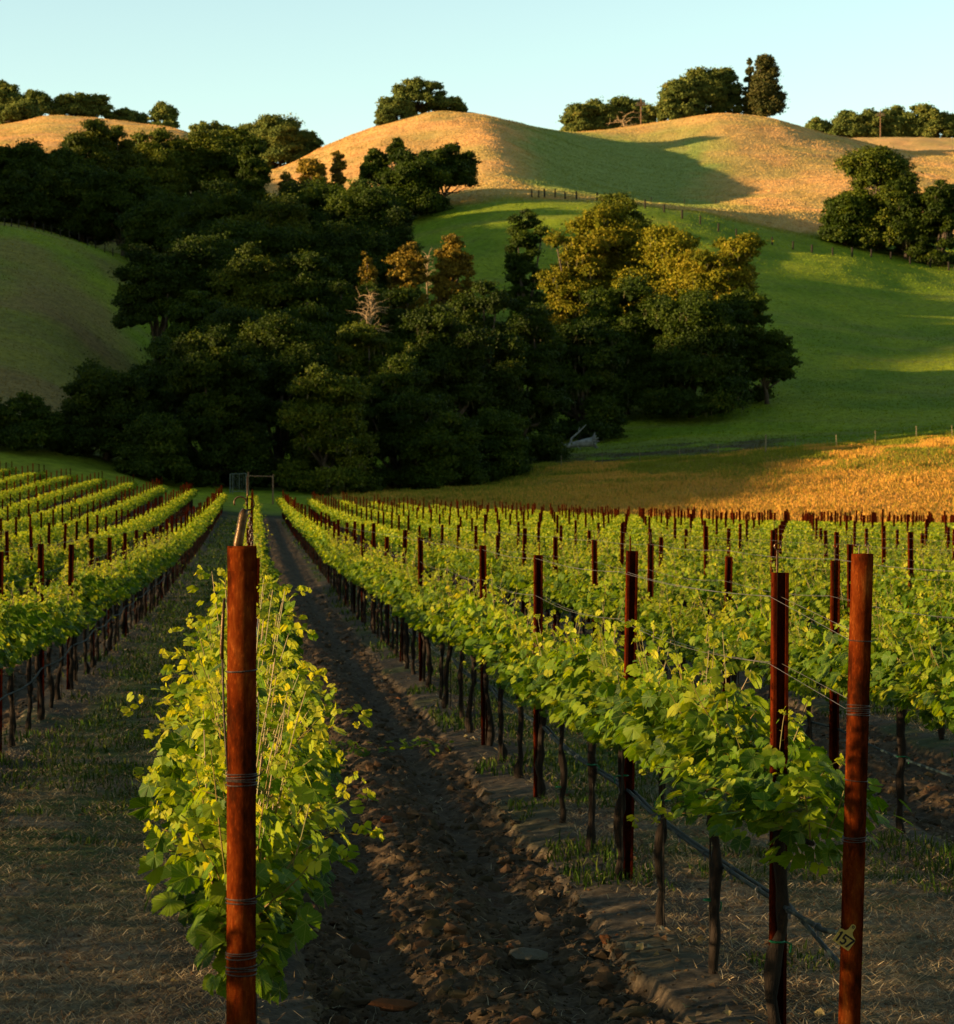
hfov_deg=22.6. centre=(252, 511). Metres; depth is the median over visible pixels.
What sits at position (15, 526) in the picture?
line post
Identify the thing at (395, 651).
grapevine
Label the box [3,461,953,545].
distant posts
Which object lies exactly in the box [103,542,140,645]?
grapevine
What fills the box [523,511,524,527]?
line post
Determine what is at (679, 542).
grapevine
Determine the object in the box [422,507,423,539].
line post
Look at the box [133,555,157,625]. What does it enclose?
grapevine
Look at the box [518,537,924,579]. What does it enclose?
trellis wire
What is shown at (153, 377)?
oak tree
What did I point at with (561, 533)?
line post
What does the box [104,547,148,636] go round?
grapevine
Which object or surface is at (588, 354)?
oak tree
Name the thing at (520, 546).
grapevine
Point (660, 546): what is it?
line post
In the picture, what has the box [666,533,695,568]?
grapevine
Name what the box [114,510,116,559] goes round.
line post
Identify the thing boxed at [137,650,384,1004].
grapevine
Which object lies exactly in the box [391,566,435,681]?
grapevine
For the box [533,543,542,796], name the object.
line post
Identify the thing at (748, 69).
conifer tree
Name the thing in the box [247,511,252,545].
chain
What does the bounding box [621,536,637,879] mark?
line post
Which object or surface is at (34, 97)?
oak tree
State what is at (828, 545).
trellis wire
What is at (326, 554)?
grapevine
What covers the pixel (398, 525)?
line post
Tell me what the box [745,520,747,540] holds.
line post
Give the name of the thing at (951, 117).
oak tree
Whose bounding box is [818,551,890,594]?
grapevine
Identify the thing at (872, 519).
line post
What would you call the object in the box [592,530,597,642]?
line post
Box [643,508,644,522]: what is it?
line post
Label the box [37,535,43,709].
line post
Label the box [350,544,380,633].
grapevine
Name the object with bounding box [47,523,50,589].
line post
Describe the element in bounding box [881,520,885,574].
line post
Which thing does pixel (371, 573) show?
grapevine
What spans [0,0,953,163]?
sky
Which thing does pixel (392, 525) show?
line post
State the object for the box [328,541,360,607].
grapevine
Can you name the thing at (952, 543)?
line post
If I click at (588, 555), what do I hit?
grapevine
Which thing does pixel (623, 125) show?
dead tree
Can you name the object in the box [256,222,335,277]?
oak tree
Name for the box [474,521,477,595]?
line post
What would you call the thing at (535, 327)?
oak tree
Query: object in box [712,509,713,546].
line post
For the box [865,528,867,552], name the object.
line post
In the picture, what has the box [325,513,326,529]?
line post
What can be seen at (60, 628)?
grapevine
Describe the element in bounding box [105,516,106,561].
line post
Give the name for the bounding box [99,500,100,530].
line post
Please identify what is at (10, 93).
oak tree
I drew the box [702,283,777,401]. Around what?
oak tree
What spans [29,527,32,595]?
line post
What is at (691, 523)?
line post
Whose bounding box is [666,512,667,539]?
line post
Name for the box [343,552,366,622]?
grapevine
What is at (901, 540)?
grapevine
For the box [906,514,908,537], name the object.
line post
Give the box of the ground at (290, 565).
[0,111,953,1023]
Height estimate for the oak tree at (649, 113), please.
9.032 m
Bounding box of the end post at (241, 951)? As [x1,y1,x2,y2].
[219,546,264,1023]
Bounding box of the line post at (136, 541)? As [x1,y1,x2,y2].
[134,530,137,612]
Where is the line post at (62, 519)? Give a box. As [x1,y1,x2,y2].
[61,508,63,543]
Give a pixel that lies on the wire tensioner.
(240, 528)
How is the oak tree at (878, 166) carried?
on the ground at (290, 565)
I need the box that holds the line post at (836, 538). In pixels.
[834,526,838,560]
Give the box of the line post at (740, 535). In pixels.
[738,524,741,583]
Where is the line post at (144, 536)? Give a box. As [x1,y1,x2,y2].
[143,532,146,612]
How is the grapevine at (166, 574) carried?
on the ground at (290, 565)
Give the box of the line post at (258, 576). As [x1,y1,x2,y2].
[254,545,259,639]
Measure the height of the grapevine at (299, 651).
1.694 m
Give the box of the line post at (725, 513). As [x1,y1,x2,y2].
[724,512,726,539]
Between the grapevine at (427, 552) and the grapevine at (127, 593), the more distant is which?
the grapevine at (427, 552)
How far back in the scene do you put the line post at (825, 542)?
43.20 m
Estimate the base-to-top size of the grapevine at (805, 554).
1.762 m
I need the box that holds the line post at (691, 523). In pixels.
[690,514,691,540]
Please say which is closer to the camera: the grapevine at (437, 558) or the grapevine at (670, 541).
the grapevine at (437, 558)
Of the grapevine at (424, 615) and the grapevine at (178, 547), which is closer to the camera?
the grapevine at (424, 615)
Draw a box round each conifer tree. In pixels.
[740,53,789,117]
[740,57,753,113]
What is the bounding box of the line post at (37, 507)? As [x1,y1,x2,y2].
[37,500,38,523]
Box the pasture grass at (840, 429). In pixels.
[0,195,953,465]
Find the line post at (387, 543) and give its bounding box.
[385,537,388,643]
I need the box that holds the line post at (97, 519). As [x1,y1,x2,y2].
[96,515,98,566]
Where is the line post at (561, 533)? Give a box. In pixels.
[559,525,562,556]
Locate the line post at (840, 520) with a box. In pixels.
[839,516,841,527]
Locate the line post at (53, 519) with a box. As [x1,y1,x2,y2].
[52,509,53,541]
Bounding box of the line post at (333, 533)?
[333,521,334,587]
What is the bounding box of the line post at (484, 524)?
[484,514,485,542]
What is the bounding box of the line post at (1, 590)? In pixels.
[0,551,3,757]
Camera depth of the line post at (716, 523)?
64.06 m
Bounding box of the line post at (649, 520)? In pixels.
[648,517,650,539]
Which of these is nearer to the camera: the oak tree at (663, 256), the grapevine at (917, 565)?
the grapevine at (917, 565)
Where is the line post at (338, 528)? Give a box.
[337,519,340,595]
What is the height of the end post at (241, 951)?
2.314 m
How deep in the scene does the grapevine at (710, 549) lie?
53.41 m
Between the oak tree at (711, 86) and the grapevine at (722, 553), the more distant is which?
the oak tree at (711, 86)
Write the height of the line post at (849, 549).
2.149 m
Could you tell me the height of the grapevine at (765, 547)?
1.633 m
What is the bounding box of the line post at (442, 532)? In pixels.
[441,524,443,579]
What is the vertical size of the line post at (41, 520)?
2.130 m
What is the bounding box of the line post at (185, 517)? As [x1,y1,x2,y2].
[184,511,186,568]
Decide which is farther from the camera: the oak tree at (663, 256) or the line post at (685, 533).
the oak tree at (663, 256)
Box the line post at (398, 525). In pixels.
[398,515,399,560]
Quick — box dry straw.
[0,574,953,1023]
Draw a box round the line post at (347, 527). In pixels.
[345,522,348,605]
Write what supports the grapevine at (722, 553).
on the ground at (290, 565)
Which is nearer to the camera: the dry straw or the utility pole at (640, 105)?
the dry straw
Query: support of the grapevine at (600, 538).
on the ground at (290, 565)
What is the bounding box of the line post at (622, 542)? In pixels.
[620,518,623,567]
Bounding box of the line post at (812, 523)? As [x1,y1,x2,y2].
[812,513,813,544]
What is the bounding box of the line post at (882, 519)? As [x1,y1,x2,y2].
[881,517,883,537]
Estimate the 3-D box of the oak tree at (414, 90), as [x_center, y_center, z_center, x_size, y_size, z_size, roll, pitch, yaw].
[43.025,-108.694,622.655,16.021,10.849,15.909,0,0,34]
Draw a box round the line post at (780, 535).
[778,525,781,557]
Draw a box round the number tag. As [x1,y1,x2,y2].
[833,924,855,950]
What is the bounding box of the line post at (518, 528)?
[517,522,519,548]
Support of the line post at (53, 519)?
on the ground at (290, 565)
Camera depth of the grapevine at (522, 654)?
17.11 m
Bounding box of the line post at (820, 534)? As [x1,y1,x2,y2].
[819,528,821,545]
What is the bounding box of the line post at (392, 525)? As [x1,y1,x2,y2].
[391,512,392,557]
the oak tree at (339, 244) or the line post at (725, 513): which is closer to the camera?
the line post at (725, 513)
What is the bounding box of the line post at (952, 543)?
[952,529,953,559]
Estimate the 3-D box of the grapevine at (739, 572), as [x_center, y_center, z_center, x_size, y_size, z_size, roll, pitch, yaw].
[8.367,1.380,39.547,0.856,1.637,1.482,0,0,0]
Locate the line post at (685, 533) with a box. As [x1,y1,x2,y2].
[684,529,687,607]
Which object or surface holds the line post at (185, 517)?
on the ground at (290, 565)
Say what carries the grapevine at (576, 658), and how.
on the ground at (290, 565)
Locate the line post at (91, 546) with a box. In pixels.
[89,538,94,657]
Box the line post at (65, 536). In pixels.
[62,523,66,578]
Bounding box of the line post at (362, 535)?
[361,524,364,622]
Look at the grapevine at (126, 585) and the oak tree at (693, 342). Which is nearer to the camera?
the grapevine at (126, 585)
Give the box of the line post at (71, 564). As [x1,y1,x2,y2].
[66,544,73,689]
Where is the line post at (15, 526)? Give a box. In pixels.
[15,517,16,537]
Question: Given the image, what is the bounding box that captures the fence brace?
[247,472,273,503]
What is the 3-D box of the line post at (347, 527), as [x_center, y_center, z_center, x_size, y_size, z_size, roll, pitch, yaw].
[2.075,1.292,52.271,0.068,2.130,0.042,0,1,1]
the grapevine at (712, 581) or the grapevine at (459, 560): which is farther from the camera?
the grapevine at (459, 560)
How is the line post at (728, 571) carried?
on the ground at (290, 565)
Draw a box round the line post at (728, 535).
[727,528,730,556]
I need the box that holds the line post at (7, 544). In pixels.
[5,531,9,599]
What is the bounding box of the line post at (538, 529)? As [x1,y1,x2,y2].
[537,522,539,551]
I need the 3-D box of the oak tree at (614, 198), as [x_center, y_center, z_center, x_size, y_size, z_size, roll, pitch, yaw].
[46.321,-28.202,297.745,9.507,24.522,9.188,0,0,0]
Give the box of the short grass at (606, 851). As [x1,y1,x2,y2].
[0,497,953,973]
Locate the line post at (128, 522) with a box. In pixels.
[127,510,128,550]
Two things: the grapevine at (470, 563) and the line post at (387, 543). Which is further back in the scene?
the grapevine at (470, 563)
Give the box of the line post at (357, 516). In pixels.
[356,505,357,542]
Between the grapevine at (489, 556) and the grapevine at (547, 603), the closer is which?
the grapevine at (547, 603)
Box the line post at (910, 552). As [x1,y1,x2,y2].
[908,532,913,606]
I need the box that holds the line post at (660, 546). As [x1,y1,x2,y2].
[658,532,662,645]
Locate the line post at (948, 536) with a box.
[947,527,949,553]
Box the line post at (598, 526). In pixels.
[597,523,599,581]
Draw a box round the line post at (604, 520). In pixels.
[603,512,604,536]
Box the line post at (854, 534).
[853,521,855,546]
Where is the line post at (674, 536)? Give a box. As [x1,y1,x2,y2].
[673,518,675,539]
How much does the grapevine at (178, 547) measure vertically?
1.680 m
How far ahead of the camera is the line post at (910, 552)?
30.08 m
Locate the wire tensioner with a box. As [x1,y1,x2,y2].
[233,477,254,545]
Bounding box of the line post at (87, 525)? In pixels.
[86,517,88,566]
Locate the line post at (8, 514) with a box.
[7,506,8,530]
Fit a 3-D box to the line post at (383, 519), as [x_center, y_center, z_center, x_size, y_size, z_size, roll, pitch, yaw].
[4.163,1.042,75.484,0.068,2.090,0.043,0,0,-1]
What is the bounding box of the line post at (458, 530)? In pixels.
[456,525,459,585]
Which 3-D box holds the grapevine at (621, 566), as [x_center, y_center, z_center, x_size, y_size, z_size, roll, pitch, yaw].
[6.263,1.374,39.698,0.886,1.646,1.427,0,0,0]
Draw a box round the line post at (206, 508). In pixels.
[206,498,207,537]
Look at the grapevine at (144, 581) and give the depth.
40.50 m
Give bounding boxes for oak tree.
[0,79,21,123]
[0,99,45,123]
[0,137,64,180]
[0,164,72,226]
[0,390,69,450]
[20,89,55,113]
[23,143,104,220]
[39,161,119,245]
[49,91,95,116]
[49,351,162,460]
[61,114,121,171]
[70,165,170,256]
[75,93,116,118]
[107,125,146,245]
[107,237,201,360]
[110,107,139,121]
[111,411,196,484]
[115,190,194,258]
[122,126,194,198]
[123,332,201,462]
[136,112,149,123]
[147,100,180,128]
[147,229,243,341]
[154,172,265,256]
[158,290,224,346]
[159,323,283,487]
[168,126,233,197]
[185,216,279,293]
[188,120,224,138]
[191,303,268,394]
[199,240,308,422]
[203,123,278,194]
[219,304,344,487]
[220,189,316,234]
[234,144,272,202]
[238,119,263,137]
[247,112,317,168]
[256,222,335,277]
[261,246,346,319]
[264,362,385,493]
[269,174,348,232]
[275,171,295,198]
[276,300,338,395]
[295,157,329,184]
[302,129,323,152]
[307,177,405,281]
[310,219,396,315]
[320,278,384,377]
[326,319,400,391]
[329,150,347,189]
[343,353,454,489]
[355,251,378,317]
[357,145,393,185]
[364,284,443,376]
[372,145,458,216]
[373,105,396,125]
[375,92,417,119]
[376,205,432,298]
[377,302,506,466]
[381,241,432,310]
[385,137,406,168]
[390,76,447,112]
[395,409,491,489]
[417,142,485,196]
[421,279,540,464]
[422,95,465,111]
[425,232,477,337]
[450,406,534,481]
[457,104,467,111]
[485,300,581,461]
[500,207,551,345]
[532,228,612,344]
[539,317,631,442]
[541,199,652,313]
[555,102,598,131]
[568,265,697,416]
[586,97,622,131]
[596,190,656,269]
[606,221,714,313]
[607,95,647,126]
[630,281,761,417]
[632,103,658,124]
[654,92,683,121]
[655,73,706,117]
[675,229,773,376]
[685,65,728,116]
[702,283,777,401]
[707,65,745,113]
[734,325,802,403]
[804,116,830,133]
[816,187,874,245]
[823,109,869,137]
[823,141,923,249]
[851,107,890,137]
[875,177,936,259]
[878,104,915,136]
[900,101,939,137]
[914,178,953,268]
[919,107,953,137]
[940,112,953,137]
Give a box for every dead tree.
[346,286,393,374]
[421,249,435,298]
[607,112,637,126]
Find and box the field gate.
[230,473,246,493]
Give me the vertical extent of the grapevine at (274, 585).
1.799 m
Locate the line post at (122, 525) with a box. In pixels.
[121,509,122,555]
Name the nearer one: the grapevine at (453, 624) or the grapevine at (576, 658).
the grapevine at (576, 658)
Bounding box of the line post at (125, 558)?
[123,533,126,636]
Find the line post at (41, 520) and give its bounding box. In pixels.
[40,513,41,528]
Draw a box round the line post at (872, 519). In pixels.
[871,512,873,531]
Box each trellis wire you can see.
[256,699,258,742]
[343,538,845,697]
[351,541,845,708]
[354,529,848,639]
[367,531,847,628]
[431,525,951,571]
[433,539,953,617]
[434,527,945,570]
[437,540,953,618]
[517,525,917,549]
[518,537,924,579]
[599,524,949,541]
[691,525,953,534]
[696,537,953,552]
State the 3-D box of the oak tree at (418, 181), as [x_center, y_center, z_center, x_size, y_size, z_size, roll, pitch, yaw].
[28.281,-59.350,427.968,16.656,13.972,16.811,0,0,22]
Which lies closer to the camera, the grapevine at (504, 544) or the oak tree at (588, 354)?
the grapevine at (504, 544)
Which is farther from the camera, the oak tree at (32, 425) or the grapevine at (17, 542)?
the oak tree at (32, 425)
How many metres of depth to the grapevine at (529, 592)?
33.40 m
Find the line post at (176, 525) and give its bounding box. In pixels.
[175,519,177,532]
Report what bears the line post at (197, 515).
on the ground at (290, 565)
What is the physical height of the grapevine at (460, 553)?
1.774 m
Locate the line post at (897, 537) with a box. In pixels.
[896,529,898,553]
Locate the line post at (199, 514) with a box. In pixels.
[198,503,199,547]
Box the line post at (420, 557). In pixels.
[418,532,423,680]
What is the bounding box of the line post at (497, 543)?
[496,535,499,595]
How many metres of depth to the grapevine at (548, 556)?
48.66 m
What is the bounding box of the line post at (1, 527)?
[0,518,1,538]
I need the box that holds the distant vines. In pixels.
[0,467,953,716]
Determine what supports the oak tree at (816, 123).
on the ground at (290, 565)
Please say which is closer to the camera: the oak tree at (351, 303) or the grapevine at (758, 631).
the grapevine at (758, 631)
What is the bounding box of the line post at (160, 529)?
[159,525,161,597]
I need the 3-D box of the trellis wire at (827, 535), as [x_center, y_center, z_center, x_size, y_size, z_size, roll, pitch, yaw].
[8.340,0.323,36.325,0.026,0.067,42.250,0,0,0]
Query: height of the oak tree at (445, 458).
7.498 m
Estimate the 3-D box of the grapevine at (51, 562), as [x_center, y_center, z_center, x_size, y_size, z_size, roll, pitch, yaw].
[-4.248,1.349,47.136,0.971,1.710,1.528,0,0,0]
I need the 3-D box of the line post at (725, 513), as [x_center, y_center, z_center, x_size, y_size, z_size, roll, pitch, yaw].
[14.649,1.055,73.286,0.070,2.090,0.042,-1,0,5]
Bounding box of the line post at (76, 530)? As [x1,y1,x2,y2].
[75,521,77,547]
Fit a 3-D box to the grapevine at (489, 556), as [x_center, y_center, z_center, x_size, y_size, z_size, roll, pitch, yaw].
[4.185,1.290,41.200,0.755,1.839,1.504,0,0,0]
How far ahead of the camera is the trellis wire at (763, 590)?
17.94 m
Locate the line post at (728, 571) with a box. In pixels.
[722,547,732,692]
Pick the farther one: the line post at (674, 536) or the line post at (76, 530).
the line post at (674, 536)
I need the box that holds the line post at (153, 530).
[152,527,154,597]
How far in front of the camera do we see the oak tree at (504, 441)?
202.93 m
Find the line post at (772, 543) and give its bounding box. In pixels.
[770,520,775,580]
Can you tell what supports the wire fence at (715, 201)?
on the ground at (290, 565)
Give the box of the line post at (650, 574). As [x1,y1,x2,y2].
[647,532,653,663]
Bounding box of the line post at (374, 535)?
[372,516,375,627]
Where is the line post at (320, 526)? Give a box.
[320,512,321,571]
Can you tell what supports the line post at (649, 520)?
on the ground at (290, 565)
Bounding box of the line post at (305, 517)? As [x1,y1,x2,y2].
[304,505,305,552]
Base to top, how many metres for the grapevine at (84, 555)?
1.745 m
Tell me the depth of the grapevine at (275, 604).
24.18 m
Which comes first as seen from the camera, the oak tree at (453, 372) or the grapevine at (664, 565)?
the grapevine at (664, 565)
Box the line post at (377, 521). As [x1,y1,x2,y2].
[377,511,378,546]
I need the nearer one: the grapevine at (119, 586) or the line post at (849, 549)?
the line post at (849, 549)
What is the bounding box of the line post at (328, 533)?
[328,516,329,582]
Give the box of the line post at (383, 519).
[382,512,384,551]
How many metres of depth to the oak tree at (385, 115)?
610.61 m
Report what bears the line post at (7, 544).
on the ground at (290, 565)
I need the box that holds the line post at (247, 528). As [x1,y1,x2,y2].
[246,522,250,544]
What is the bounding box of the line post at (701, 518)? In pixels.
[701,510,702,529]
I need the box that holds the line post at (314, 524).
[313,512,314,563]
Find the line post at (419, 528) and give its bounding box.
[417,525,420,569]
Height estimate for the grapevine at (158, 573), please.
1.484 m
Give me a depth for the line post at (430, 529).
56.01 m
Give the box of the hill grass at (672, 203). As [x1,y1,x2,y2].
[0,110,953,257]
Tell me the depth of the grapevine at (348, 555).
48.30 m
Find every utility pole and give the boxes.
[635,102,646,123]
[876,109,884,136]
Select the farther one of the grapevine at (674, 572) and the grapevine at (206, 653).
the grapevine at (674, 572)
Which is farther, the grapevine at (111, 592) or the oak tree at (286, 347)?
the oak tree at (286, 347)
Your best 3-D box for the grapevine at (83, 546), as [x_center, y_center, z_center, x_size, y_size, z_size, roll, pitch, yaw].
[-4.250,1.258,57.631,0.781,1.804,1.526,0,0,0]
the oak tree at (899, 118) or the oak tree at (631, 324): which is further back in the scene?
the oak tree at (899, 118)
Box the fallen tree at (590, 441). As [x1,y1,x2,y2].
[562,424,598,447]
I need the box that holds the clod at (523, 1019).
[510,1015,534,1023]
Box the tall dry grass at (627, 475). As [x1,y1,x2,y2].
[330,430,953,522]
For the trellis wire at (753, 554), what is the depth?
18.32 m
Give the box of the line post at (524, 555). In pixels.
[521,528,526,613]
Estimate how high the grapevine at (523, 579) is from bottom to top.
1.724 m
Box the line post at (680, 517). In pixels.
[680,510,681,526]
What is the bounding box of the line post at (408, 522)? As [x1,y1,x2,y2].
[407,516,409,535]
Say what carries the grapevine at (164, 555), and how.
on the ground at (290, 565)
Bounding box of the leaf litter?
[0,622,953,1023]
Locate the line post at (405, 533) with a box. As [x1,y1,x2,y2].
[399,521,407,661]
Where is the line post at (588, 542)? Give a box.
[587,525,590,621]
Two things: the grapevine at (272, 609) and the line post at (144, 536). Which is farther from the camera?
the line post at (144, 536)
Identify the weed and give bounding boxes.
[331,740,385,756]
[386,736,453,755]
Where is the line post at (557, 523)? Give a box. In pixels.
[556,515,558,534]
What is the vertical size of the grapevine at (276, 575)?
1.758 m
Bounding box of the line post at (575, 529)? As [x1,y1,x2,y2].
[574,520,576,544]
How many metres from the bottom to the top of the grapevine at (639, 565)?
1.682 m
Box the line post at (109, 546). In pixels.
[107,532,111,650]
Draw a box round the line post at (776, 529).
[774,528,777,548]
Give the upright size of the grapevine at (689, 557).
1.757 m
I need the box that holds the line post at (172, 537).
[171,516,173,584]
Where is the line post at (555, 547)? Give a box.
[553,530,557,640]
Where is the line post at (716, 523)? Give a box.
[715,516,717,544]
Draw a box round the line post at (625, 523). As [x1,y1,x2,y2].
[625,514,626,534]
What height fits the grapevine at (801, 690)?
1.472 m
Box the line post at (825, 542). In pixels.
[824,524,827,562]
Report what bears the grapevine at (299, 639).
on the ground at (290, 565)
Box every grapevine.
[0,531,14,550]
[0,588,47,743]
[0,600,31,668]
[0,657,13,675]
[1,550,27,590]
[2,525,20,562]
[3,563,19,588]
[3,573,55,747]
[3,574,10,583]
[4,535,37,600]
[4,554,26,601]
[7,527,24,555]
[16,543,44,597]
[18,569,74,719]
[21,578,75,731]
[24,542,49,597]
[28,537,63,571]
[30,588,101,707]
[33,548,57,594]
[35,540,66,588]
[44,550,108,680]
[45,577,98,699]
[47,573,115,689]
[50,540,67,580]
[50,553,67,582]
[54,550,124,673]
[55,535,83,562]
[59,532,86,557]
[66,547,130,667]
[72,527,94,554]
[74,537,88,572]
[80,532,100,569]
[81,535,98,570]
[83,529,106,552]
[95,560,125,661]
[98,561,136,655]
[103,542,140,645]
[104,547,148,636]
[105,555,139,650]
[117,556,144,641]
[119,536,155,628]
[120,602,372,803]
[121,551,151,632]
[126,564,371,1023]
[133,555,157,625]
[133,677,345,796]
[134,534,167,616]
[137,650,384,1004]
[138,540,159,621]
[140,558,162,618]
[145,530,169,612]
[147,536,169,610]
[148,531,177,591]
[149,650,306,739]
[153,544,173,607]
[155,540,176,605]
[157,532,180,597]
[159,556,181,599]
[162,530,185,590]
[163,532,182,594]
[165,529,182,587]
[168,523,186,585]
[168,633,351,716]
[173,631,333,737]
[179,594,317,678]
[188,598,307,647]
[189,587,301,671]
[196,579,303,654]
[199,589,297,635]
[206,584,290,616]
[206,585,294,637]
[208,576,301,619]
[215,571,284,608]
[216,544,284,598]
[218,551,280,598]
[222,540,282,580]
[243,535,274,565]
[243,538,273,569]
[245,529,267,549]
[245,536,270,553]
[257,557,282,590]
[260,578,278,610]
[317,523,345,585]
[318,544,334,589]
[320,532,343,592]
[322,535,344,589]
[322,538,343,600]
[323,533,345,595]
[327,534,344,603]
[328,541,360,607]
[329,538,348,596]
[331,530,360,610]
[334,533,360,613]
[336,543,367,619]
[339,554,360,608]
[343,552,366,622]
[344,551,367,625]
[349,540,380,628]
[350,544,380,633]
[352,540,395,637]
[357,545,397,644]
[358,547,384,641]
[365,545,401,650]
[366,558,401,655]
[373,545,430,668]
[374,554,415,662]
[380,548,435,674]
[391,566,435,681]
[391,570,449,689]
[395,530,417,552]
[404,553,465,699]
[405,576,462,708]
[407,528,427,555]
[407,542,428,570]
[411,540,428,577]
[415,543,434,577]
[417,540,438,570]
[417,576,488,718]
[423,531,450,580]
[425,537,449,563]
[426,565,479,732]
[427,547,448,574]
[431,533,466,586]
[437,534,464,584]
[441,563,532,745]
[444,537,478,594]
[450,536,478,592]
[452,574,547,760]
[455,536,486,595]
[462,537,494,587]
[462,586,564,777]
[472,534,508,601]
[478,541,521,600]
[479,524,497,544]
[482,605,563,798]
[487,556,520,612]
[489,531,509,552]
[493,527,520,551]
[494,548,526,611]
[499,561,528,623]
[500,607,588,822]
[504,537,522,561]
[504,538,516,596]
[506,545,549,595]
[508,537,536,602]
[516,558,552,626]
[519,540,547,572]
[519,542,542,570]
[520,580,666,851]
[525,563,570,640]
[527,541,552,609]
[537,532,570,568]
[539,622,665,879]
[543,541,607,639]
[544,540,569,614]
[550,537,584,569]
[553,546,608,634]
[567,563,621,640]
[571,538,601,623]
[572,619,757,926]
[574,529,594,553]
[579,560,646,651]
[584,539,625,574]
[590,536,625,626]
[596,529,614,550]
[599,545,639,586]
[599,554,675,664]
[609,530,633,556]
[611,600,826,973]
[613,547,647,582]
[616,572,689,680]
[621,548,669,586]
[624,531,654,560]
[627,696,912,1023]
[637,524,666,557]
[637,588,711,672]
[639,542,658,563]
[645,554,682,600]
[652,528,673,553]
[654,526,683,554]
[654,540,672,560]
[654,540,682,603]
[654,551,703,612]
[656,590,722,680]
[665,527,694,553]
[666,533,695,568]
[667,536,708,607]
[672,555,711,610]
[679,590,757,686]
[682,551,741,617]
[684,546,719,614]
[694,534,714,554]
[698,537,738,576]
[699,560,758,670]
[709,541,722,555]
[710,572,829,710]
[714,530,733,553]
[716,538,756,582]
[717,540,737,556]
[717,562,768,679]
[720,531,751,554]
[723,546,769,584]
[733,527,757,551]
[737,557,807,617]
[738,543,757,558]
[740,609,846,748]
[742,534,769,554]
[746,531,769,564]
[746,557,780,619]
[759,543,793,570]
[760,553,807,588]
[761,534,769,550]
[761,555,841,628]
[768,538,810,571]
[769,527,797,556]
[784,536,832,621]
[785,539,842,586]
[789,591,891,697]
[791,557,879,625]
[793,531,817,552]
[809,560,845,590]
[812,536,833,554]
[812,546,841,567]
[815,587,953,833]
[816,580,902,641]
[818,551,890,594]
[822,530,846,547]
[825,548,854,574]
[828,533,853,557]
[839,538,864,558]
[841,547,878,581]
[841,564,900,608]
[844,540,881,563]
[853,539,875,551]
[869,541,888,554]
[872,552,931,608]
[872,574,935,725]
[873,525,905,550]
[873,547,897,569]
[873,554,889,581]
[873,621,953,733]
[875,538,920,609]
[877,541,903,557]
[884,564,953,739]
[887,523,924,548]
[888,530,918,558]
[899,548,950,663]
[904,541,949,580]
[906,537,939,562]
[916,545,953,605]
[927,538,946,554]
[930,541,951,567]
[931,611,953,654]
[939,542,951,563]
[941,559,950,574]
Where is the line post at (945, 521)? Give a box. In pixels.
[944,517,946,545]
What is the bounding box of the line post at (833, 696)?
[829,544,839,770]
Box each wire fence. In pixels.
[4,217,112,255]
[529,425,953,467]
[531,189,949,270]
[617,193,823,204]
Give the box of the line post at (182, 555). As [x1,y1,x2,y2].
[180,517,182,573]
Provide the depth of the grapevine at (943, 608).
21.50 m
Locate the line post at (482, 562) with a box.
[479,545,487,744]
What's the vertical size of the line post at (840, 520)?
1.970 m
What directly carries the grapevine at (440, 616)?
on the ground at (290, 565)
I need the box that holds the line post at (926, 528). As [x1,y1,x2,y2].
[924,519,927,546]
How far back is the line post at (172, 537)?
62.80 m
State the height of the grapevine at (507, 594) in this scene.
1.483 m
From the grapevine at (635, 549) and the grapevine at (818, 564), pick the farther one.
the grapevine at (635, 549)
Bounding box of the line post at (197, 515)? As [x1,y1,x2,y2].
[196,507,197,552]
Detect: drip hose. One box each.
[0,571,169,700]
[337,572,838,936]
[360,592,839,966]
[455,588,953,777]
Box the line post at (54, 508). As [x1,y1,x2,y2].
[54,497,55,536]
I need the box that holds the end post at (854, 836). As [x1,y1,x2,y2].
[838,543,874,1023]
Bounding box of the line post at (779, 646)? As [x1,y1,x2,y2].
[768,543,788,1023]
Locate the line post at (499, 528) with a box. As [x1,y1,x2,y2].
[498,520,500,536]
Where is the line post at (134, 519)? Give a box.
[133,509,135,548]
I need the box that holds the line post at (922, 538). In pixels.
[920,533,923,555]
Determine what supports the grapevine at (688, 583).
on the ground at (290, 565)
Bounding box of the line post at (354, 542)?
[353,521,356,613]
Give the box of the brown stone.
[409,905,431,914]
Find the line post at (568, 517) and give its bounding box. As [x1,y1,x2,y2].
[568,509,569,533]
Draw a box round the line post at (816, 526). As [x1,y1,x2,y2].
[815,518,817,543]
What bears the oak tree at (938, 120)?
on the ground at (290, 565)
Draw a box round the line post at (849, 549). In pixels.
[847,533,852,630]
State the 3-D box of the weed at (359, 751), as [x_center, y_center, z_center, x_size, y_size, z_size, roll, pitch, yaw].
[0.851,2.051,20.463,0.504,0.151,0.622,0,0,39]
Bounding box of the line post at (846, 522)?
[845,515,847,541]
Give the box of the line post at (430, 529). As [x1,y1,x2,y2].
[428,527,431,575]
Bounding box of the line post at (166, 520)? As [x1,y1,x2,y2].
[165,519,167,589]
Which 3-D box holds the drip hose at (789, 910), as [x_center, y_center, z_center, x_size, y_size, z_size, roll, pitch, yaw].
[2.076,1.534,33.730,0.111,0.198,51.242,0,0,0]
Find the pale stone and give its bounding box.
[509,947,547,964]
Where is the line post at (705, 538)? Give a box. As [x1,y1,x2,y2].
[703,526,709,616]
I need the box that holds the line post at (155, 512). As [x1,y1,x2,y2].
[155,498,156,538]
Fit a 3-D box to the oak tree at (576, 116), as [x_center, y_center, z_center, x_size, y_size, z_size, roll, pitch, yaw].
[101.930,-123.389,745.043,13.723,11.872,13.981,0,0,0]

